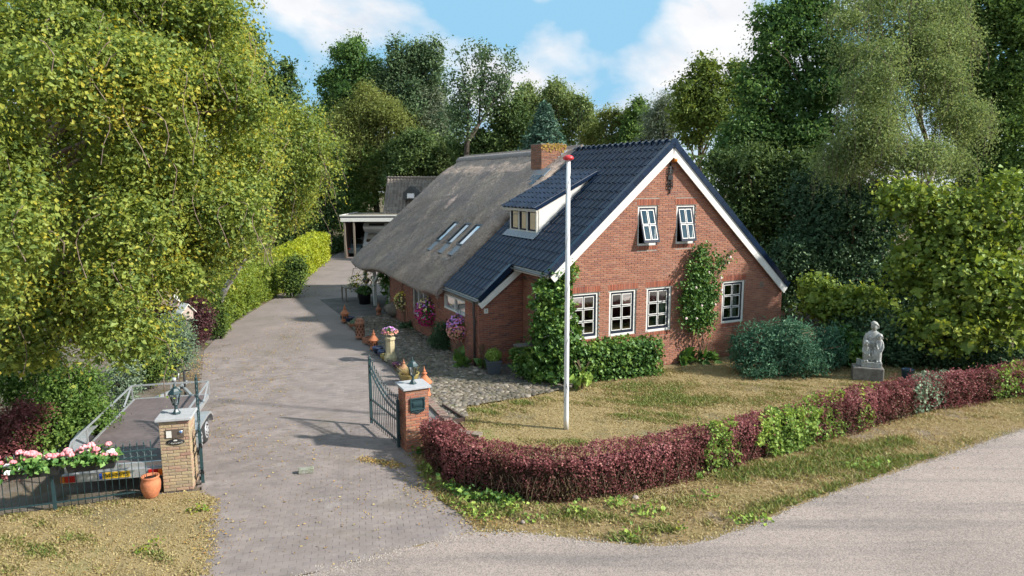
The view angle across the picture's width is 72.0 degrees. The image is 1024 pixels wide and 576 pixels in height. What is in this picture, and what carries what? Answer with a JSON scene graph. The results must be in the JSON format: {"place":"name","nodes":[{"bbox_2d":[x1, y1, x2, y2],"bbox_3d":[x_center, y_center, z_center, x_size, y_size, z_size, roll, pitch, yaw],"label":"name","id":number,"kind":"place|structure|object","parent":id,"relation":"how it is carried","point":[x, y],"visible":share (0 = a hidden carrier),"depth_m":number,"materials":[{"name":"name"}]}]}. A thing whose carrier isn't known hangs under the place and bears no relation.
{"place":"outdoors","nodes":[
{"label":"outdoors","id":0,"kind":"place"},
{"bbox_2d":[0,490,220,575],"bbox_3d":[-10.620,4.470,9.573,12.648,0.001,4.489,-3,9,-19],"label":"front lawn","id":1,"kind":"structure","parent":0,"point":[166,525],"depth_m":11.74,"materials":[{"name":"beige plant"}]},
{"bbox_2d":[0,440,156,512],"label":"iron fence","id":2,"kind":"object","parent":1,"relation":"on","point":[53,491],"visible":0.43,"depth_m":12.77,"materials":[{"name":"grey metal"}]},
{"bbox_2d":[0,449,65,484],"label":"flower box","id":3,"kind":"object","parent":2,"relation":"attached to","point":[37,464],"visible":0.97,"depth_m":12.26,"materials":[{"name":"black plastic"}]},
{"bbox_2d":[59,440,123,472],"bbox_3d":[-7.533,3.010,12.626,1.113,0.511,0.575,-3,9,-19],"label":"flower box","id":4,"kind":"object","parent":2,"relation":"attached to","point":[94,457],"visible":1,"depth_m":12.55,"materials":[{"name":"black plastic"}]},
{"bbox_2d":[140,472,160,498],"bbox_3d":[-6.756,3.704,13.173,0.352,0.410,0.352,-8,12,-44],"label":"terracotta pot","id":5,"kind":"object","parent":1,"relation":"on","point":[150,486],"visible":0.99,"depth_m":13.06,"materials":[{"name":"orange ceramic"}]},
{"bbox_2d":[154,407,198,491],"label":"gate pillar","id":6,"kind":"structure","parent":1,"relation":"on","point":[180,470],"depth_m":13.35,"materials":[{"name":"yellow brick"}]},
{"bbox_2d":[165,429,183,438],"bbox_3d":[-6.343,2.743,13.233,0.320,0.170,0.038,-2,9,-13],"label":"intercom","id":7,"kind":"object","parent":6,"relation":"attached to","point":[175,433],"visible":1,"depth_m":13.24,"materials":[{"name":"silver metal"}]},
{"bbox_2d":[167,383,181,414],"bbox_3d":[-6.415,2.099,13.413,0.234,0.610,0.270,-3,9,-17],"label":"lantern","id":8,"kind":"object","parent":6,"relation":"on","point":[175,391],"visible":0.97,"depth_m":13.39,"materials":[{"name":"green metal"}]},
{"bbox_2d":[194,374,204,482],"bbox_3d":[-6.392,2.817,14.387,0.063,1.700,2.066,-4,9,-24],"label":"gate leaf","id":9,"kind":"object","parent":6,"relation":"attached to","point":[199,434],"visible":1,"depth_m":13.64,"materials":[{"name":"green metal"}]},
{"bbox_2d":[0,259,284,515],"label":"side garden","id":10,"kind":"object","parent":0,"point":[155,391],"visible":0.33,"depth_m":13.72,"materials":[{"name":"green soil"}]},
{"bbox_2d":[0,392,61,480],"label":"red berberis bush","id":11,"kind":"object","parent":10,"relation":"on","point":[9,443],"visible":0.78,"depth_m":14.32,"materials":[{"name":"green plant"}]},
{"bbox_2d":[0,342,131,452],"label":"privet bush","id":12,"kind":"object","parent":10,"relation":"on","point":[75,409],"visible":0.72,"depth_m":15.34,"materials":[{"name":"green plant"}]},
{"bbox_2d":[101,348,154,413],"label":"cypress bush","id":13,"kind":"object","parent":10,"relation":"on","point":[123,385],"visible":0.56,"depth_m":17.72,"materials":[{"name":"green plant"}]},
{"bbox_2d":[60,369,213,483],"bbox_3d":[-8.132,2.937,16.105,2.420,1.062,6.060,-2,9,-13],"label":"car trailer","id":14,"kind":"object","parent":10,"relation":"on","point":[138,425],"visible":0.64,"depth_m":14.99,"materials":[{"name":"metal"}]},
{"bbox_2d":[0,0,302,410],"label":"birch tree","id":15,"kind":"object","parent":10,"relation":"on","point":[143,200],"visible":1,"depth_m":10.09,"materials":[{"name":"green plant"}]},
{"bbox_2d":[123,311,181,388],"bbox_3d":[-10.314,1.784,19.988,1.634,2.305,1.474,0,9,0],"label":"yew bush","id":16,"kind":"object","parent":10,"relation":"on","point":[154,368],"visible":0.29,"depth_m":19.83,"materials":[{"name":"green plant"}]},
{"bbox_2d":[153,304,203,381],"bbox_3d":[-10.133,1.655,20.922,1.788,2.287,1.398,0,9,0],"label":"cypress bush","id":17,"kind":"object","parent":10,"relation":"on","point":[184,343],"visible":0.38,"depth_m":20.85,"materials":[{"name":"green plant"}]},
{"bbox_2d":[179,295,219,347],"bbox_3d":[-11.248,1.189,25.034,1.581,1.988,1.286,0,9,0],"label":"purple beech","id":18,"kind":"object","parent":10,"relation":"on","point":[207,320],"visible":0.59,"depth_m":24.86,"materials":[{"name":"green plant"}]},
{"bbox_2d":[177,255,284,335],"bbox_3d":[-12.632,0.007,32.269,2.321,2.293,12.007,-1,9,-5],"label":"privet hedge","id":19,"kind":"object","parent":10,"relation":"on","point":[262,288],"visible":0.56,"depth_m":31.78,"materials":[{"name":"green plant"}]},
{"bbox_2d":[200,6,319,256],"bbox_3d":[-13.813,-7.114,36.985,7.759,15.027,6.352,4,10,27],"label":"oak tree","id":20,"kind":"object","parent":10,"relation":"on","point":[291,84],"visible":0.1,"depth_m":36.36,"materials":[{"name":"green plant"}]},
{"bbox_2d":[219,87,355,301],"bbox_3d":[-8.836,-2.436,25.561,6.422,9.163,5.304,-2,9,-13],"label":"birch tree","id":21,"kind":"object","parent":10,"relation":"on","point":[300,196],"visible":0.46,"depth_m":24.38,"materials":[{"name":"green plant"}]},
{"bbox_2d":[261,230,331,292],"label":"golden hedge","id":22,"kind":"object","parent":10,"relation":"on","point":[315,249],"visible":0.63,"depth_m":45.33,"materials":[{"name":"green plant"}]},
{"bbox_2d":[176,303,196,355],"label":"bird house","id":23,"kind":"structure","parent":0,"point":[188,308],"depth_m":23.49,"materials":[{"name":"white wood"}]},
{"bbox_2d":[204,251,387,350],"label":"driveway","id":24,"kind":"structure","parent":0,"point":[337,269],"depth_m":33.11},
{"bbox_2d":[209,290,231,339],"bbox_3d":[-11.035,0.986,26.410,1.038,1.970,0.849,0,9,0],"label":"columnar yew","id":25,"kind":"object","parent":24,"relation":"on","point":[222,322],"visible":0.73,"depth_m":26.34,"materials":[{"name":"green plant"}]},
{"bbox_2d":[274,251,311,297],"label":"conifer bush","id":26,"kind":"object","parent":24,"relation":"on","point":[293,282],"visible":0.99,"depth_m":35.62,"materials":[{"name":"green plant"}]},
{"bbox_2d":[348,237,362,255],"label":"parked car","id":27,"kind":"object","parent":24,"relation":"on","point":[359,244],"visible":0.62,"depth_m":55.88,"materials":[{"name":"grey paint"}]},
{"bbox_2d":[339,212,396,257],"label":"carport","id":28,"kind":"object","parent":24,"relation":"on","point":[353,222],"visible":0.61,"depth_m":54.38,"materials":[{"name":"wood"}]},
{"bbox_2d":[361,222,388,246],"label":"camper van","id":29,"kind":"object","parent":24,"relation":"on","point":[371,230],"visible":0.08,"depth_m":55.84,"materials":[{"name":"white paint"}]},
{"bbox_2d":[197,318,473,575],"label":"driveway","id":30,"kind":"structure","parent":0,"point":[321,406],"depth_m":14.72,"materials":[{"name":"brick"}]},
{"bbox_2d":[368,355,400,447],"bbox_3d":[-2.924,2.548,16.099,0.063,1.700,1.957,-5,10,-30],"label":"gate leaf","id":31,"kind":"object","parent":30,"relation":"on","point":[371,400],"visible":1,"depth_m":16.21,"materials":[{"name":"grey metal"}]},
{"bbox_2d":[395,378,430,452],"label":"gate pillar","id":32,"kind":"structure","parent":30,"relation":"on","point":[410,422],"depth_m":15.29,"materials":[{"name":"brick"}]},
{"bbox_2d":[407,357,417,384],"bbox_3d":[-2.168,1.792,15.363,0.234,0.610,0.270,-3,9,-17],"label":"lantern","id":33,"kind":"object","parent":32,"relation":"on","point":[411,363],"visible":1,"depth_m":15.34,"materials":[{"name":"green metal"}]},
{"bbox_2d":[410,397,424,413],"bbox_3d":[-2.042,2.549,15.219,0.330,0.365,0.040,-4,10,-26],"label":"mailbox","id":34,"kind":"object","parent":32,"relation":"attached to","point":[417,405],"visible":1,"depth_m":15.21,"materials":[{"name":"green metal"}]},
{"bbox_2d":[320,295,387,316],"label":"patio","id":35,"kind":"structure","parent":0,"point":[354,307],"depth_m":33.53,"materials":[{"name":"stone"}]},
{"bbox_2d":[356,285,372,304],"bbox_3d":[-7.107,0.303,33.946,0.838,0.949,0.845,-2,9,-11],"label":"black tub","id":36,"kind":"object","parent":35,"relation":"on","point":[364,297],"visible":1,"depth_m":33.75,"materials":[{"name":"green plastic"}]},
{"bbox_2d":[353,314,573,418],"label":"terrace","id":37,"kind":"structure","parent":0,"point":[460,389],"depth_m":21.05,"materials":[{"name":"white gravel"}]},
{"bbox_2d":[355,318,364,338],"bbox_3d":[-5.696,1.486,26.378,0.375,0.755,0.375,0,9,0],"label":"domed pot","id":38,"kind":"object","parent":37,"relation":"on","point":[359,328],"visible":0.97,"depth_m":26.25,"materials":[{"name":"ceramic"}]},
{"bbox_2d":[381,326,397,361],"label":"stone column","id":39,"kind":"structure","parent":37,"relation":"on","point":[390,353],"depth_m":22.85,"materials":[{"name":"beige stone"}]},
{"bbox_2d":[384,302,396,316],"bbox_3d":[-5.110,0.945,30.479,0.866,0.627,0.640,4,10,28],"label":"clay jar","id":40,"kind":"object","parent":37,"relation":"on","point":[390,309],"visible":0.76,"depth_m":30.24,"materials":[{"name":"grey ceramic"}]},
{"bbox_2d":[394,362,421,380],"bbox_3d":[-2.994,2.427,20.516,1.030,0.624,1.104,-5,10,-28],"label":"ochre bowl","id":41,"kind":"object","parent":37,"relation":"on","point":[404,375],"visible":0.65,"depth_m":20.34,"materials":[{"name":"ceramic"}]},
{"bbox_2d":[426,319,452,349],"bbox_3d":[-2.296,1.634,24.662,1.457,1.200,1.129,0,9,0],"label":"cotoneaster","id":42,"kind":"object","parent":37,"relation":"on","point":[438,338],"visible":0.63,"depth_m":24.48,"materials":[{"name":"green plant"}]},
{"bbox_2d":[429,404,464,423],"bbox_3d":[-1.764,3.179,17.659,0.670,0.120,1.270,-5,10,-30],"label":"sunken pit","id":43,"kind":"object","parent":37,"relation":"on","point":[432,414],"visible":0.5,"depth_m":17.64,"materials":[{"name":"concrete"}]},
{"bbox_2d":[450,341,472,367],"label":"hosta","id":44,"kind":"object","parent":37,"relation":"on","point":[460,358],"visible":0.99,"depth_m":22.33,"materials":[{"name":"green plant"}]},
{"bbox_2d":[484,347,502,374],"bbox_3d":[-0.577,2.217,21.428,0.562,0.851,0.566,-2,9,-14],"label":"square planter","id":45,"kind":"object","parent":37,"relation":"on","point":[493,364],"visible":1,"depth_m":21.27,"materials":[{"name":"grey stone"}]},
{"bbox_2d":[508,341,527,364],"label":"ivy clump","id":46,"kind":"object","parent":37,"relation":"on","point":[513,351],"visible":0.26,"depth_m":21.29,"materials":[{"name":"green plant"}]},
{"bbox_2d":[507,268,585,386],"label":"ivy column","id":47,"kind":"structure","parent":37,"relation":"on","point":[539,359],"depth_m":20.23,"materials":[{"name":"green plant"}]},
{"bbox_2d":[5,0,1023,192],"label":"sky","id":48,"kind":"structure","parent":0,"point":[617,49],"materials":[{"name":"blue"}]},
{"bbox_2d":[69,192,1023,575],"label":"ground","id":49,"kind":"structure","parent":0,"point":[381,206],"depth_m":30.23,"materials":[{"name":"soil"}]},
{"bbox_2d":[268,116,354,254],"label":"oak tree","id":50,"kind":"object","parent":49,"relation":"on","point":[327,211],"visible":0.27,"depth_m":58.75,"materials":[{"name":"green plant"}]},
{"bbox_2d":[308,28,386,135],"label":"maple tree","id":51,"kind":"object","parent":49,"relation":"on","point":[335,81],"visible":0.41,"depth_m":70.23,"materials":[{"name":"green plant"}]},
{"bbox_2d":[319,131,386,233],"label":"maple tree","id":52,"kind":"object","parent":49,"relation":"on","point":[362,201],"visible":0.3,"depth_m":67.59,"materials":[{"name":"green plant"}]},
{"bbox_2d":[321,75,426,211],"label":"willow tree","id":53,"kind":"object","parent":49,"relation":"on","point":[376,117],"visible":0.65,"depth_m":66.78,"materials":[{"name":"green plant"}]},
{"bbox_2d":[383,176,436,213],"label":"outbuilding","id":54,"kind":"structure","parent":49,"relation":"on","point":[401,192],"depth_m":58.94,"materials":[{"name":"tile"}]},
{"bbox_2d":[364,30,459,147],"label":"poplar tree","id":55,"kind":"object","parent":49,"relation":"on","point":[411,67],"visible":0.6,"depth_m":69.18,"materials":[{"name":"green plant"}]},
{"bbox_2d":[372,120,464,196],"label":"broadleaf tree","id":56,"kind":"object","parent":49,"relation":"on","point":[416,159],"visible":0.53,"depth_m":65.18,"materials":[{"name":"green plant"}]},
{"bbox_2d":[411,83,453,144],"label":"silver willow tree","id":57,"kind":"object","parent":49,"relation":"on","point":[434,110],"visible":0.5,"depth_m":69.36,"materials":[{"name":"grey plant"}]},
{"bbox_2d":[430,141,455,175],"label":"fir tree","id":58,"kind":"object","parent":49,"relation":"on","point":[441,158],"visible":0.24,"depth_m":64.57,"materials":[{"name":"green plant"}]},
{"bbox_2d":[428,396,482,437],"bbox_3d":[-1.942,3.146,18.187,0.530,0.167,4.749,-5,10,-27],"label":"brick edging","id":59,"kind":"object","parent":49,"relation":"on","point":[434,406],"visible":0.31,"depth_m":17.59,"materials":[{"name":"brick"}]},
{"bbox_2d":[431,37,528,155],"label":"sparse poplar","id":60,"kind":"object","parent":49,"relation":"on","point":[463,116],"visible":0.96,"depth_m":54.24,"materials":[{"name":"green plant"}]},
{"bbox_2d":[1,281,992,575],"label":"fallen leaves","id":61,"kind":"object","parent":49,"relation":"on","point":[391,463],"visible":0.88,"depth_m":14.07,"materials":[{"name":"brown plant"}]},
{"bbox_2d":[439,95,565,165],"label":"broadleaf tree","id":62,"kind":"object","parent":49,"relation":"on","point":[508,134],"visible":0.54,"depth_m":55.48,"materials":[{"name":"green plant"}]},
{"bbox_2d":[52,131,1022,203],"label":"wood","id":63,"kind":"object","parent":49,"relation":"on","point":[692,158],"visible":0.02,"depth_m":88.83,"materials":[{"name":"green plant"}]},
{"bbox_2d":[516,100,568,150],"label":"blue spruce","id":64,"kind":"object","parent":49,"relation":"on","point":[545,122],"visible":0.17,"depth_m":48.38,"materials":[{"name":"green plant"}]},
{"bbox_2d":[510,71,584,148],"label":"birch tree","id":65,"kind":"object","parent":49,"relation":"on","point":[554,95],"visible":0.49,"depth_m":62.97,"materials":[{"name":"green plant"}]},
{"bbox_2d":[351,138,789,383],"bbox_3d":[0.798,-2.221,29.314,11.716,7.271,17.461,-4,9,-25],"label":"farmhouse","id":66,"kind":"object","parent":49,"relation":"on","point":[482,236],"visible":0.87,"depth_m":22.76,"materials":[{"name":"red brick"}]},
{"bbox_2d":[374,273,389,303],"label":"porch vine","id":67,"kind":"object","parent":66,"relation":"attached to","point":[383,280],"visible":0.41,"depth_m":31.04,"materials":[{"name":"green plant"}]},
{"bbox_2d":[393,283,405,310],"bbox_3d":[-4.486,0.359,29.049,0.819,1.257,0.783,-4,9,-25],"label":"hanging basket","id":68,"kind":"object","parent":66,"relation":"hanging from","point":[401,301],"visible":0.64,"depth_m":28.93,"materials":[{"name":"yellow metal"}]},
{"bbox_2d":[413,295,434,326],"bbox_3d":[-3.092,0.762,26.011,1.102,1.375,1.078,-4,9,-25],"label":"hanging basket","id":69,"kind":"object","parent":66,"relation":"hanging from","point":[426,310],"visible":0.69,"depth_m":25.71,"materials":[{"name":"pink plant"}]},
{"bbox_2d":[444,293,464,315],"bbox_3d":[-1.918,0.553,23.882,0.120,0.500,2.000,-4,9,-25],"label":"window","id":70,"kind":"structure","parent":66,"relation":"in","point":[451,303],"depth_m":24.00,"materials":[{"name":"white paint"}]},
{"bbox_2d":[446,304,465,341],"bbox_3d":[-1.750,1.158,23.335,0.919,1.304,0.886,-4,9,-25],"label":"hanging basket","id":71,"kind":"object","parent":66,"relation":"hanging from","point":[455,330],"visible":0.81,"depth_m":23.10,"materials":[{"name":"purple plant"}]},
{"bbox_2d":[570,292,597,339],"bbox_3d":[2.122,0.838,20.978,1.002,1.396,0.224,-3,9,-20],"label":"window","id":72,"kind":"structure","parent":66,"relation":"in","point":[577,297],"depth_m":21.06,"materials":[{"name":"white paint"}]},
{"bbox_2d":[609,289,635,335],"bbox_3d":[3.351,0.744,21.575,0.986,1.396,0.115,-4,9,-25],"label":"window","id":73,"kind":"structure","parent":66,"relation":"in","point":[627,297],"depth_m":21.60,"materials":[{"name":"white paint"}]},
{"bbox_2d":[637,206,659,245],"bbox_3d":[4.135,-1.903,21.492,0.743,1.211,0.542,-4,9,-25],"label":"window","id":74,"kind":"structure","parent":66,"relation":"in","point":[647,234],"depth_m":21.45,"materials":[{"name":"white paint"}]},
{"bbox_2d":[646,286,670,331],"bbox_3d":[4.543,0.641,22.227,0.964,1.398,0.265,-4,9,-25],"label":"window","id":75,"kind":"structure","parent":66,"relation":"in","point":[660,301],"depth_m":22.23,"materials":[{"name":"white paint"}]},
{"bbox_2d":[676,205,696,243],"bbox_3d":[5.437,-2.005,22.143,0.745,1.211,0.490,-4,9,-25],"label":"window","id":76,"kind":"structure","parent":66,"relation":"in","point":[683,227],"depth_m":22.11,"materials":[{"name":"white paint"}]},
{"bbox_2d":[721,280,743,322],"bbox_3d":[7.282,0.435,23.535,0.961,1.398,0.265,-4,9,-25],"label":"window","id":77,"kind":"structure","parent":66,"relation":"in","point":[733,294],"depth_m":23.54,"materials":[{"name":"white paint"}]},
{"bbox_2d":[564,86,605,145],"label":"birch tree","id":78,"kind":"object","parent":49,"relation":"on","point":[579,104],"visible":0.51,"depth_m":61.72,"materials":[{"name":"green plant"}]},
{"bbox_2d":[574,102,627,145],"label":"yellow willow","id":79,"kind":"object","parent":49,"relation":"on","point":[593,134],"visible":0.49,"depth_m":57.69,"materials":[{"name":"green plant"}]},
{"bbox_2d":[606,93,652,143],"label":"lime tree","id":80,"kind":"object","parent":49,"relation":"on","point":[626,132],"visible":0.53,"depth_m":55.97,"materials":[{"name":"green plant"}]},
{"bbox_2d":[629,87,679,141],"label":"grey willow","id":81,"kind":"object","parent":49,"relation":"on","point":[651,118],"visible":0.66,"depth_m":49.97,"materials":[{"name":"green plant"}]},
{"bbox_2d":[657,48,750,170],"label":"lime tree","id":82,"kind":"object","parent":49,"relation":"on","point":[694,104],"visible":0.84,"depth_m":43.95,"materials":[{"name":"green plant"}]},
{"bbox_2d":[694,131,869,270],"bbox_3d":[12.486,-3.131,32.543,8.776,8.172,5.200,0,9,0],"label":"oak tree","id":83,"kind":"object","parent":49,"relation":"on","point":[753,203],"visible":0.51,"depth_m":31.61,"materials":[{"name":"green plant"}]},
{"bbox_2d":[702,0,866,164],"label":"ash tree","id":84,"kind":"object","parent":49,"relation":"on","point":[798,105],"visible":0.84,"depth_m":32.91,"materials":[{"name":"green plant"}]},
{"bbox_2d":[786,269,906,331],"bbox_3d":[11.449,0.819,24.256,3.770,2.839,3.290,0,9,0],"label":"hazel bush","id":85,"kind":"object","parent":49,"relation":"on","point":[820,295],"visible":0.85,"depth_m":23.82,"materials":[{"name":"green plant"}]},
{"bbox_2d":[760,162,958,320],"bbox_3d":[14.044,-1.856,29.069,8.743,6.725,4.940,0,9,0],"label":"holly tree","id":86,"kind":"object","parent":49,"relation":"on","point":[835,242],"visible":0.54,"depth_m":28.31,"materials":[{"name":"green plant"}]},
{"bbox_2d":[802,0,1012,302],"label":"weeping birch","id":87,"kind":"object","parent":49,"relation":"on","point":[935,30],"visible":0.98,"depth_m":25.05,"materials":[{"name":"green plant"}]},
{"bbox_2d":[912,0,1023,276],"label":"alder tree","id":88,"kind":"object","parent":49,"relation":"on","point":[1003,76],"visible":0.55,"depth_m":30.95,"materials":[{"name":"green plant"}]},
{"bbox_2d":[304,429,1023,575],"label":"road","id":89,"kind":"structure","parent":0,"point":[963,517],"depth_m":11.38,"materials":[{"name":"grey asphalt"}]},
{"bbox_2d":[290,428,1023,575],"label":"road grit","id":90,"kind":"object","parent":89,"relation":"on","point":[986,443],"visible":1,"depth_m":11.84,"materials":[{"name":"grey gravel"}]},
{"bbox_2d":[422,348,987,459],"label":"lawn","id":91,"kind":"structure","parent":0,"point":[636,423],"depth_m":18.07,"materials":[{"name":"green plant"}]},
{"bbox_2d":[563,155,573,429],"bbox_3d":[1.273,0.183,16.248,0.246,6.405,0.250,0,9,0],"label":"flagpole","id":92,"kind":"object","parent":91,"relation":"on","point":[567,158],"visible":1,"depth_m":16.20,"materials":[{"name":"metal"}]},
{"bbox_2d":[569,360,592,390],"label":"hosta","id":93,"kind":"object","parent":91,"relation":"on","point":[576,381],"visible":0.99,"depth_m":19.77,"materials":[{"name":"green plant"}]},
{"bbox_2d":[563,333,665,382],"bbox_3d":[2.991,2.063,21.311,3.450,1.306,1.524,-3,9,-19],"label":"ivy hedge","id":94,"kind":"object","parent":91,"relation":"on","point":[636,356],"visible":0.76,"depth_m":20.88,"materials":[{"name":"green plant"}]},
{"bbox_2d":[678,338,698,365],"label":"hosta","id":95,"kind":"object","parent":91,"relation":"on","point":[689,352],"visible":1,"depth_m":22.59,"materials":[{"name":"green plant"}]},
{"bbox_2d":[672,240,737,361],"bbox_3d":[6.251,0.459,22.498,2.556,3.975,0.685,-4,9,-25],"label":"climbing rose","id":96,"kind":"object","parent":91,"relation":"on","point":[697,294],"visible":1,"depth_m":22.33,"materials":[{"name":"green plant"}]},
{"bbox_2d":[696,338,723,364],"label":"hosta","id":97,"kind":"object","parent":91,"relation":"on","point":[708,355],"visible":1,"depth_m":22.70,"materials":[{"name":"green plant"}]},
{"bbox_2d":[419,358,1023,503],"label":"berberis hedge","id":98,"kind":"object","parent":91,"relation":"on","point":[732,442],"visible":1,"depth_m":14.20,"materials":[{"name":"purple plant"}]},
{"bbox_2d":[725,315,854,380],"bbox_3d":[8.526,1.776,21.458,4.179,2.053,2.250,0,9,0],"label":"blue shrub","id":99,"kind":"object","parent":91,"relation":"on","point":[812,357],"visible":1,"depth_m":21.13,"materials":[{"name":"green plant"}]},
{"bbox_2d":[813,320,865,367],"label":"green shrub","id":100,"kind":"object","parent":91,"relation":"on","point":[856,352],"visible":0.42,"depth_m":22.22,"materials":[{"name":"green plant"}]},
{"bbox_2d":[851,321,883,381],"bbox_3d":[10.499,1.827,20.722,0.820,1.763,0.500,3,9,18],"label":"stone statue","id":101,"kind":"object","parent":91,"relation":"on","point":[868,366],"visible":1,"depth_m":20.58,"materials":[{"name":"grey stone"}]},
{"bbox_2d":[810,299,1023,371],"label":"evergreen shrub","id":102,"kind":"object","parent":91,"relation":"on","point":[895,352],"visible":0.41,"depth_m":21.89,"materials":[{"name":"green plant"}]},
{"bbox_2d":[852,162,1023,363],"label":"hazel tree","id":103,"kind":"object","parent":91,"relation":"on","point":[979,239],"visible":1,"depth_m":21.03,"materials":[{"name":"green plant"}]},
{"bbox_2d":[405,394,1023,546],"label":"verge","id":104,"kind":"structure","parent":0,"point":[697,514],"depth_m":13.26,"materials":[{"name":"green plant"}]},
{"bbox_2d":[133,501,687,554],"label":"lawn weeds","id":105,"kind":"object","parent":104,"relation":"on","point":[204,508],"visible":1,"depth_m":11.83,"materials":[{"name":"green plant"}]},
{"bbox_2d":[411,438,530,507],"bbox_3d":[-1.194,3.665,13.884,1.159,0.428,3.647,-7,11,-39],"label":"ground ivy","id":106,"kind":"object","parent":104,"relation":"on","point":[476,495],"visible":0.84,"depth_m":12.99,"materials":[{"name":"green plant"}]},
{"bbox_2d":[416,455,890,538],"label":"verge weeds","id":107,"kind":"object","parent":104,"relation":"on","point":[703,490],"visible":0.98,"depth_m":12.50,"materials":[{"name":"green plant"}]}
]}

